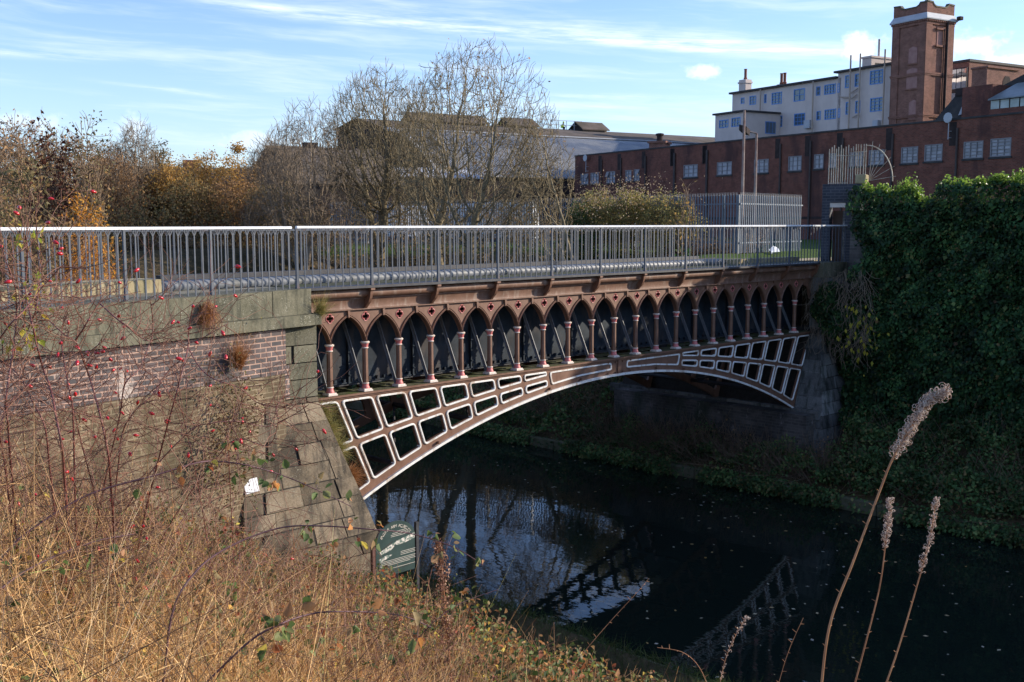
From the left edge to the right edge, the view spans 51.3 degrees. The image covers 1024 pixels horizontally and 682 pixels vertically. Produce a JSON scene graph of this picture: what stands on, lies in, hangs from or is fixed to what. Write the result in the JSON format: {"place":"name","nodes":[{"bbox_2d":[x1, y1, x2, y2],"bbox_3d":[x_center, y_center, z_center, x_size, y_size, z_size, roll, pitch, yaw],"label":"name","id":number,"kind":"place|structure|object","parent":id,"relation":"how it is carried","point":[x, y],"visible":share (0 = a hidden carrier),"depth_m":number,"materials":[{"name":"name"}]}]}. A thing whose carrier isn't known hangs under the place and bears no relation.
{"place":"outdoors","nodes":[
{"label":"outdoors","id":0,"kind":"place"},
{"bbox_2d":[0,231,1023,681],"bbox_3d":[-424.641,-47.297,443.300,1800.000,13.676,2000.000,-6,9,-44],"label":"ground","id":1,"kind":"structure","parent":0,"point":[276,265],"depth_m":31.42,"materials":[{"name":"green plant"}]},
{"bbox_2d":[0,108,55,283],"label":"bare tree","id":2,"kind":"object","parent":1,"relation":"on","point":[8,148],"visible":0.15,"depth_m":29.83,"materials":[{"name":"brown plant"}]},
{"bbox_2d":[0,153,66,283],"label":"autumn shrub","id":3,"kind":"object","parent":1,"relation":"on","point":[3,214],"visible":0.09,"depth_m":23.90,"materials":[{"name":"brown plant"}]},
{"bbox_2d":[0,118,74,216],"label":"tree","id":4,"kind":"object","parent":1,"relation":"on","point":[22,143],"visible":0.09,"depth_m":47.69,"materials":[{"name":"brown plant"}]},
{"bbox_2d":[7,121,83,259],"bbox_3d":[-14.626,-1.711,33.261,2.997,10.089,3.292,-6,9,-44],"label":"tree","id":5,"kind":"object","parent":1,"relation":"on","point":[35,175],"visible":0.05,"depth_m":32.83,"materials":[{"name":"brown plant"}]},
{"bbox_2d":[7,110,97,282],"bbox_3d":[-12.263,-1.252,29.082,2.616,10.087,2.410,1,6,11],"label":"bare tree","id":6,"kind":"object","parent":1,"relation":"on","point":[53,204],"visible":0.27,"depth_m":28.74,"materials":[{"name":"brown plant"}]},
{"bbox_2d":[0,534,133,607],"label":"bramble cane","id":7,"kind":"object","parent":1,"relation":"on","point":[62,571],"visible":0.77,"depth_m":3.56,"materials":[{"name":"brown plant"}]},
{"bbox_2d":[19,125,116,215],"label":"tree","id":8,"kind":"object","parent":1,"relation":"on","point":[72,158],"visible":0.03,"depth_m":51.61,"materials":[{"name":"brown plant"}]},
{"bbox_2d":[0,278,161,300],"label":"stone kerb","id":9,"kind":"structure","parent":1,"relation":"on","point":[141,285],"depth_m":16.52,"materials":[{"name":"stone"}]},
{"bbox_2d":[0,159,172,626],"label":"dog rose","id":10,"kind":"object","parent":1,"relation":"on","point":[26,298],"visible":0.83,"depth_m":4.52,"materials":[{"name":"brown plant"}]},
{"bbox_2d":[43,125,132,275],"bbox_3d":[-13.991,-1.064,34.237,3.168,11.615,3.228,-6,9,-44],"label":"tree","id":11,"kind":"object","parent":1,"relation":"on","point":[71,137],"visible":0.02,"depth_m":33.95,"materials":[{"name":"brown plant"}]},
{"bbox_2d":[56,189,121,280],"bbox_3d":[-10.363,0.208,26.256,2.412,7.830,2.202,-6,9,-44],"label":"autumn shrub","id":12,"kind":"object","parent":1,"relation":"on","point":[82,225],"visible":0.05,"depth_m":26.05,"materials":[{"name":"brown plant"}]},
{"bbox_2d":[52,109,127,280],"bbox_3d":[-11.520,-1.247,29.155,1.988,10.043,2.237,-6,9,-44],"label":"bare tree","id":13,"kind":"object","parent":1,"relation":"on","point":[90,183],"visible":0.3,"depth_m":28.84,"materials":[{"name":"brown plant"}]},
{"bbox_2d":[65,199,121,280],"bbox_3d":[-9.980,0.398,25.298,2.414,7.464,2.468,-6,9,-44],"label":"autumn shrub","id":14,"kind":"object","parent":1,"relation":"on","point":[105,243],"visible":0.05,"depth_m":25.09,"materials":[{"name":"brown plant"}]},
{"bbox_2d":[68,146,149,248],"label":"tree","id":15,"kind":"object","parent":1,"relation":"on","point":[117,188],"visible":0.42,"depth_m":46.59,"materials":[{"name":"brown plant"}]},
{"bbox_2d":[0,241,240,627],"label":"dog rose","id":16,"kind":"object","parent":1,"relation":"on","point":[89,365],"visible":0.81,"depth_m":4.86,"materials":[{"name":"brown plant"}]},
{"bbox_2d":[102,115,167,244],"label":"bare tree","id":17,"kind":"object","parent":1,"relation":"on","point":[145,161],"visible":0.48,"depth_m":49.50,"materials":[{"name":"grey plant"}]},
{"bbox_2d":[120,172,179,246],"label":"autumn shrub","id":18,"kind":"object","parent":1,"relation":"on","point":[150,201],"visible":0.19,"depth_m":49.14,"materials":[{"name":"brown plant"}]},
{"bbox_2d":[143,137,177,245],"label":"bare tree","id":19,"kind":"object","parent":1,"relation":"on","point":[163,154],"visible":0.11,"depth_m":51.58,"materials":[{"name":"brown plant"}]},
{"bbox_2d":[142,154,206,246],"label":"autumn shrub","id":20,"kind":"object","parent":1,"relation":"on","point":[169,176],"visible":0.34,"depth_m":49.42,"materials":[{"name":"brown plant"}]},
{"bbox_2d":[0,441,351,561],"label":"bramble cane","id":21,"kind":"object","parent":1,"relation":"on","point":[265,483],"visible":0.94,"depth_m":4.80,"materials":[{"name":"brown plant"}]},
{"bbox_2d":[147,170,233,247],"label":"autumn shrub","id":22,"kind":"object","parent":1,"relation":"on","point":[183,196],"visible":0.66,"depth_m":48.65,"materials":[{"name":"brown plant"}]},
{"bbox_2d":[23,235,369,663],"bbox_3d":[-1.656,0.879,5.438,1.505,2.828,1.902,-6,9,-44],"label":"dog rose","id":23,"kind":"object","parent":1,"relation":"on","point":[174,400],"visible":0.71,"depth_m":5.22,"materials":[{"name":"brown plant"}]},
{"bbox_2d":[0,287,401,593],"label":"stone abutment","id":24,"kind":"object","parent":1,"relation":"on","point":[295,316],"visible":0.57,"depth_m":16.64,"materials":[{"name":"brown stone"}]},
{"bbox_2d":[0,287,270,305],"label":"paved verge","id":25,"kind":"structure","parent":24,"relation":"on","point":[150,294],"depth_m":16.74,"materials":[{"name":"grey concrete"}]},
{"bbox_2d":[0,226,291,307],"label":"railing","id":26,"kind":"object","parent":24,"relation":"on","point":[159,229],"visible":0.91,"depth_m":15.48,"materials":[{"name":"metal"}]},
{"bbox_2d":[189,301,228,338],"bbox_3d":[-4.525,-0.321,16.095,0.838,0.663,0.684,-6,9,-44],"label":"grass tuft","id":27,"kind":"object","parent":24,"relation":"attached to","point":[208,316],"visible":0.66,"depth_m":16.03,"materials":[{"name":"brown plant"}]},
{"bbox_2d":[188,303,269,528],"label":"wall weeds","id":28,"kind":"object","parent":24,"relation":"attached to","point":[219,448],"depth_m":16.38,"materials":[{"name":"brown plant"}]},
{"bbox_2d":[219,321,263,370],"bbox_3d":[-4.219,0.095,16.540,0.794,0.858,1.022,-6,9,-44],"label":"weed","id":29,"kind":"object","parent":24,"relation":"attached to","point":[238,358],"visible":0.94,"depth_m":16.57,"materials":[{"name":"brown plant"}]},
{"bbox_2d":[173,145,238,243],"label":"autumn shrub","id":30,"kind":"object","parent":1,"relation":"on","point":[204,174],"visible":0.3,"depth_m":51.57,"materials":[{"name":"brown plant"}]},
{"bbox_2d":[0,543,427,681],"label":"bramble leaves","id":31,"kind":"object","parent":1,"relation":"on","point":[27,677],"visible":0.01,"depth_m":3.64,"materials":[{"name":"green plant"}]},
{"bbox_2d":[194,174,266,245],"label":"autumn shrub","id":32,"kind":"object","parent":1,"relation":"on","point":[230,198],"visible":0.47,"depth_m":49.44,"materials":[{"name":"brown plant"}]},
{"bbox_2d":[209,140,263,238],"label":"autumn shrub","id":33,"kind":"object","parent":1,"relation":"on","point":[236,151],"visible":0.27,"depth_m":53.62,"materials":[{"name":"brown plant"}]},
{"bbox_2d":[0,313,515,681],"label":"rose thicket","id":34,"kind":"object","parent":1,"relation":"on","point":[229,535],"visible":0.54,"depth_m":5.64,"materials":[{"name":"brown plant"}]},
{"bbox_2d":[234,187,289,248],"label":"bare bush","id":35,"kind":"object","parent":1,"relation":"on","point":[257,211],"visible":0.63,"depth_m":46.83,"materials":[{"name":"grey plant"}]},
{"bbox_2d":[236,177,303,248],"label":"autumn shrub","id":36,"kind":"object","parent":1,"relation":"on","point":[249,197],"visible":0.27,"depth_m":48.66,"materials":[{"name":"brown plant"}]},
{"bbox_2d":[237,124,309,244],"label":"bare tree","id":37,"kind":"object","parent":1,"relation":"on","point":[253,161],"visible":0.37,"depth_m":51.35,"materials":[{"name":"grey plant"}]},
{"bbox_2d":[15,182,538,265],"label":"undergrowth","id":38,"kind":"object","parent":1,"relation":"on","point":[131,217],"visible":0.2,"depth_m":47.01,"materials":[{"name":"brown plant"}]},
{"bbox_2d":[0,483,570,681],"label":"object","id":39,"kind":"object","parent":1,"relation":"on","point":[231,605],"visible":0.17,"depth_m":5.23,"materials":[{"name":"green plant"}]},
{"bbox_2d":[267,186,330,269],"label":"bare bush","id":40,"kind":"object","parent":1,"relation":"on","point":[305,221],"visible":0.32,"depth_m":45.72,"materials":[{"name":"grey plant"}]},
{"bbox_2d":[249,96,360,269],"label":"bare tree","id":41,"kind":"object","parent":1,"relation":"on","point":[314,204],"visible":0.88,"depth_m":44.46,"materials":[{"name":"brown plant"}]},
{"bbox_2d":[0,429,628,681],"bbox_3d":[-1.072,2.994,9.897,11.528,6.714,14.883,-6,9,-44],"label":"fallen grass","id":42,"kind":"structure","parent":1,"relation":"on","point":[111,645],"depth_m":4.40,"materials":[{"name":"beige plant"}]},
{"bbox_2d":[207,596,430,681],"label":"bramble cane","id":43,"kind":"object","parent":1,"relation":"on","point":[309,605],"visible":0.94,"depth_m":3.34,"materials":[{"name":"green plant"}]},
{"bbox_2d":[162,517,483,681],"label":"bramble cane","id":44,"kind":"object","parent":1,"relation":"on","point":[304,536],"visible":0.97,"depth_m":4.09,"materials":[{"name":"brown plant"}]},
{"bbox_2d":[247,142,405,235],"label":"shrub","id":45,"kind":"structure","parent":1,"relation":"on","point":[320,169],"depth_m":89.89,"materials":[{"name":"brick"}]},
{"bbox_2d":[305,193,363,268],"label":"bare bush","id":46,"kind":"object","parent":1,"relation":"on","point":[325,240],"visible":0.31,"depth_m":45.00,"materials":[{"name":"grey plant"}]},
{"bbox_2d":[0,369,678,681],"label":"dry grass","id":47,"kind":"structure","parent":1,"relation":"on","point":[138,658],"depth_m":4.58,"materials":[{"name":"beige plant"}]},
{"bbox_2d":[333,182,384,267],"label":"bare bush","id":48,"kind":"object","parent":1,"relation":"on","point":[361,204],"visible":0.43,"depth_m":45.95,"materials":[{"name":"brown plant"}]},
{"bbox_2d":[58,488,666,681],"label":"bramble leaves","id":49,"kind":"object","parent":1,"relation":"on","point":[582,672],"visible":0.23,"depth_m":11.62,"materials":[{"name":"green plant"}]},
{"bbox_2d":[310,58,456,266],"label":"bare tree","id":50,"kind":"object","parent":1,"relation":"on","point":[384,199],"visible":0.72,"depth_m":46.92,"materials":[{"name":"brown plant"}]},
{"bbox_2d":[0,207,769,283],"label":"undergrowth","id":51,"kind":"object","parent":1,"relation":"on","point":[88,223],"visible":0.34,"depth_m":21.60,"materials":[{"name":"brown plant"}]},
{"bbox_2d":[370,520,419,605],"bbox_3d":[-1.906,4.014,17.476,0.959,2.179,0.060,-6,9,-44],"label":"information sign","id":52,"kind":"object","parent":1,"relation":"on","point":[401,550],"visible":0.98,"depth_m":17.43,"materials":[{"name":"dark green painted panel"},{"name":"white lettering"},{"name":"dark post"}]},
{"bbox_2d":[380,89,466,264],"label":"bare tree","id":53,"kind":"object","parent":1,"relation":"on","point":[406,219],"visible":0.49,"depth_m":46.58,"materials":[{"name":"grey plant"}]},
{"bbox_2d":[382,586,497,681],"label":"bramble cane","id":54,"kind":"object","parent":1,"relation":"on","point":[452,606],"visible":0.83,"depth_m":5.52,"materials":[{"name":"brown plant"}]},
{"bbox_2d":[397,167,483,213],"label":"lean to shed","id":55,"kind":"object","parent":1,"relation":"on","point":[442,184],"visible":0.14,"depth_m":97.86,"materials":[{"name":"metal"}]},
{"bbox_2d":[330,198,556,246],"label":"palisade fence","id":56,"kind":"object","parent":1,"relation":"on","point":[331,219],"visible":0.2,"depth_m":55.01,"materials":[{"name":"grey metal"}]},
{"bbox_2d":[431,537,457,681],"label":"dock plant","id":57,"kind":"object","parent":1,"relation":"on","point":[448,631],"visible":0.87,"depth_m":5.60,"materials":[{"name":"brown plant"}]},
{"bbox_2d":[384,32,565,264],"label":"bare tree","id":58,"kind":"object","parent":1,"relation":"on","point":[475,212],"visible":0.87,"depth_m":40.87,"materials":[{"name":"grey plant"}]},
{"bbox_2d":[147,256,819,499],"bbox_3d":[0.425,0.269,26.079,20.720,4.374,5.715,-6,9,-44],"label":"iron aqueduct","id":59,"kind":"object","parent":1,"relation":"on","point":[410,341],"visible":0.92,"depth_m":22.83,"materials":[{"name":"brown metal"}]},
{"bbox_2d":[1,227,672,283],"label":"railing","id":60,"kind":"object","parent":59,"relation":"on","point":[228,230],"visible":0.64,"depth_m":25.12,"materials":[{"name":"grey metal"}]},
{"bbox_2d":[294,225,820,288],"bbox_3d":[2.497,-2.064,23.889,17.220,1.045,0.060,-6,9,-44],"label":"railing","id":61,"kind":"object","parent":59,"relation":"on","point":[492,230],"visible":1,"depth_m":22.27,"materials":[{"name":"metal"}]},
{"bbox_2d":[724,257,799,263],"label":"stone kerb","id":62,"kind":"structure","parent":59,"relation":"on","point":[779,259],"depth_m":29.89,"materials":[{"name":"stone"}]},
{"bbox_2d":[348,246,695,443],"bbox_3d":[-1.250,-0.144,40.872,7.619,7.126,17.227,-6,9,-44],"label":"bank growth","id":63,"kind":"object","parent":1,"relation":"on","point":[549,416],"visible":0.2,"depth_m":35.75,"materials":[{"name":"green plant"}]},
{"bbox_2d":[337,112,714,229],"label":"industrial shed","id":64,"kind":"structure","parent":1,"relation":"on","point":[582,138],"depth_m":115.07,"materials":[{"name":"metal"}]},
{"bbox_2d":[489,97,587,262],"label":"bare tree","id":65,"kind":"object","parent":1,"relation":"on","point":[538,190],"visible":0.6,"depth_m":40.55,"materials":[{"name":"grey plant"}]},
{"bbox_2d":[553,199,608,259],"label":"bush","id":66,"kind":"object","parent":1,"relation":"on","point":[579,220],"visible":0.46,"depth_m":45.85,"materials":[{"name":"green plant"}]},
{"bbox_2d":[400,566,762,681],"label":"towpath grass","id":67,"kind":"structure","parent":1,"relation":"on","point":[610,644],"depth_m":17.98,"materials":[{"name":"plant"}]},
{"bbox_2d":[563,181,625,258],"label":"bush","id":68,"kind":"object","parent":1,"relation":"on","point":[591,197],"visible":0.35,"depth_m":46.51,"materials":[{"name":"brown plant"}]},
{"bbox_2d":[590,183,668,257],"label":"bush","id":69,"kind":"object","parent":1,"relation":"on","point":[625,219],"visible":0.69,"depth_m":44.95,"materials":[{"name":"green plant"}]},
{"bbox_2d":[489,170,722,245],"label":"seed heads","id":70,"kind":"object","parent":69,"relation":"on","point":[596,193],"visible":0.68,"depth_m":44.29,"materials":[{"name":"plant"}]},
{"bbox_2d":[445,374,836,475],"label":"undergrowth","id":71,"kind":"object","parent":1,"relation":"on","point":[515,393],"visible":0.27,"depth_m":34.80,"materials":[{"name":"green plant"}]},
{"bbox_2d":[559,192,737,253],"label":"palisade fence","id":72,"kind":"object","parent":1,"relation":"on","point":[723,217],"visible":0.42,"depth_m":42.50,"materials":[{"name":"grey metal"}]},
{"bbox_2d":[630,188,707,256],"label":"bush","id":73,"kind":"object","parent":1,"relation":"on","point":[664,211],"visible":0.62,"depth_m":43.59,"materials":[{"name":"green plant"}]},
{"bbox_2d":[345,400,1023,545],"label":"towpath edge","id":74,"kind":"object","parent":1,"relation":"on","point":[845,500],"visible":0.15,"depth_m":28.90,"materials":[{"name":"grey stone"}]},
{"bbox_2d":[371,406,1023,550],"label":"bank fringe","id":75,"kind":"object","parent":74,"relation":"on","point":[913,518],"visible":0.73,"depth_m":28.78,"materials":[{"name":"green plant"}]},
{"bbox_2d":[664,177,708,255],"bbox_3d":[6.005,-4.276,37.013,1.338,2.771,1.221,-6,9,-44],"label":"sapling","id":76,"kind":"object","parent":1,"relation":"on","point":[687,202],"visible":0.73,"depth_m":36.99,"materials":[{"name":"brown plant"}]},
{"bbox_2d":[567,399,855,496],"bbox_3d":[5.625,3.132,31.058,3.641,2.790,9.812,-6,9,-44],"label":"bank growth","id":77,"kind":"object","parent":1,"relation":"on","point":[795,459],"visible":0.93,"depth_m":30.50,"materials":[{"name":"green plant"}]},
{"bbox_2d":[610,211,867,462],"bbox_3d":[11.984,0.451,27.334,3.421,7.600,22.595,-6,9,-44],"label":"stone abutment","id":78,"kind":"object","parent":1,"relation":"on","point":[818,396],"visible":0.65,"depth_m":30.55,"materials":[{"name":"stone"}]},
{"bbox_2d":[821,225,847,261],"bbox_3d":[9.328,-2.779,30.369,1.580,1.045,0.112,-4,7,-32],"label":"railing","id":79,"kind":"object","parent":78,"relation":"on","point":[827,226],"visible":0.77,"depth_m":30.23,"materials":[{"name":"metal"}]},
{"bbox_2d":[809,280,872,414],"bbox_3d":[9.312,0.206,30.095,1.882,3.857,1.225,0,6,2],"label":"ivy","id":80,"kind":"object","parent":78,"relation":"attached to","point":[816,306],"visible":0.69,"depth_m":29.77,"materials":[{"name":"green plant"}]},
{"bbox_2d":[820,142,894,262],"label":"brick gate pier","id":81,"kind":"structure","parent":78,"relation":"on","point":[834,195],"depth_m":30.53,"materials":[{"name":"brick"}]},
{"bbox_2d":[836,306,889,375],"bbox_3d":[9.243,0.008,28.190,0.511,1.931,1.443,-6,9,-44],"label":"climbing shrub","id":82,"kind":"object","parent":78,"relation":"attached to","point":[855,333],"visible":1,"depth_m":28.18,"materials":[{"name":"green plant"}]},
{"bbox_2d":[791,166,1023,447],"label":"ivy","id":83,"kind":"object","parent":78,"relation":"attached to","point":[939,292],"visible":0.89,"depth_m":28.00,"materials":[{"name":"green plant"}]},
{"bbox_2d":[740,110,745,252],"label":"steel mast","id":84,"kind":"object","parent":1,"relation":"on","point":[743,158],"visible":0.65,"depth_m":43.70,"materials":[{"name":"grey metal"}]},
{"bbox_2d":[712,110,780,141],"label":"cream annex","id":85,"kind":"object","parent":1,"relation":"on","point":[763,123],"visible":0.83,"depth_m":122.52,"materials":[{"name":"white paint"}]},
{"bbox_2d":[739,124,757,238],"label":"street lamp","id":86,"kind":"object","parent":1,"relation":"on","point":[747,131],"visible":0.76,"depth_m":55.59,"materials":[{"name":"metal"}]},
{"bbox_2d":[736,192,802,253],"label":"palisade fence","id":87,"kind":"object","parent":1,"relation":"on","point":[769,219],"visible":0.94,"depth_m":42.73,"materials":[{"name":"grey metal"}]},
{"bbox_2d":[574,111,1023,239],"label":"brick factory","id":88,"kind":"structure","parent":1,"relation":"on","point":[930,154],"depth_m":76.16,"materials":[{"name":"brown brick"}]},
{"bbox_2d":[899,146,917,165],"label":"window","id":89,"kind":"structure","parent":88,"relation":"in","point":[909,155],"depth_m":68.56,"materials":[{"name":"grey glass"}]},
{"bbox_2d":[922,144,942,163],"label":"window","id":90,"kind":"structure","parent":88,"relation":"in","point":[933,152],"depth_m":66.99,"materials":[{"name":"grey glass"}]},
{"bbox_2d":[961,140,983,160],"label":"window","id":91,"kind":"structure","parent":88,"relation":"in","point":[972,150],"depth_m":64.57,"materials":[{"name":"grey glass"}]},
{"bbox_2d":[988,137,1011,158],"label":"window","id":92,"kind":"structure","parent":88,"relation":"in","point":[1000,148],"depth_m":62.96,"materials":[{"name":"grey glass"}]},
{"bbox_2d":[729,39,890,134],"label":"cream building","id":93,"kind":"structure","parent":1,"relation":"on","point":[858,97],"depth_m":116.90,"materials":[{"name":"white paint"}]},
{"bbox_2d":[854,497,894,681],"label":"willowherb","id":94,"kind":"object","parent":1,"relation":"on","point":[889,514],"visible":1,"depth_m":2.60,"materials":[{"name":"brown plant"}]},
{"bbox_2d":[821,382,952,681],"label":"willowherb","id":95,"kind":"object","parent":1,"relation":"on","point":[924,404],"visible":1,"depth_m":2.60,"materials":[{"name":"brown plant"}]},
{"bbox_2d":[799,394,1023,527],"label":"bank growth","id":96,"kind":"object","parent":1,"relation":"on","point":[983,483],"visible":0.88,"depth_m":26.52,"materials":[{"name":"green plant"}]},
{"bbox_2d":[886,496,939,681],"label":"willowherb","id":97,"kind":"object","parent":1,"relation":"on","point":[934,507],"visible":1,"depth_m":2.60,"materials":[{"name":"brown plant"}]},
{"bbox_2d":[888,0,957,124],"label":"brick tower","id":98,"kind":"structure","parent":1,"relation":"on","point":[921,76],"depth_m":105.82,"materials":[{"name":"brown brick"}]},
{"bbox_2d":[936,74,1023,119],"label":"slate roofed works","id":99,"kind":"structure","parent":1,"relation":"on","point":[990,99],"depth_m":74.88,"materials":[{"name":"brick"}]},
{"bbox_2d":[951,59,1023,100],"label":"brick block","id":100,"kind":"structure","parent":1,"relation":"on","point":[962,76],"depth_m":113.25,"materials":[{"name":"brick"}]},
{"bbox_2d":[971,65,1019,86],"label":"brick lift tower","id":101,"kind":"structure","parent":1,"relation":"on","point":[985,75],"depth_m":100.99,"materials":[{"name":"brown brick"}]},
{"bbox_2d":[0,0,1023,201],"label":"sky","id":102,"kind":"structure","parent":0,"point":[203,74],"materials":[{"name":"blue"}]},
{"bbox_2d":[326,407,1023,681],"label":"canal water","id":103,"kind":"structure","parent":0,"point":[716,596],"depth_m":22.66,"materials":[{"name":"black liquid"}]},
{"bbox_2d":[367,460,1021,677],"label":"floating leaves","id":104,"kind":"object","parent":103,"relation":"on","point":[704,557],"visible":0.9,"depth_m":22.97,"materials":[{"name":"brown plant"}]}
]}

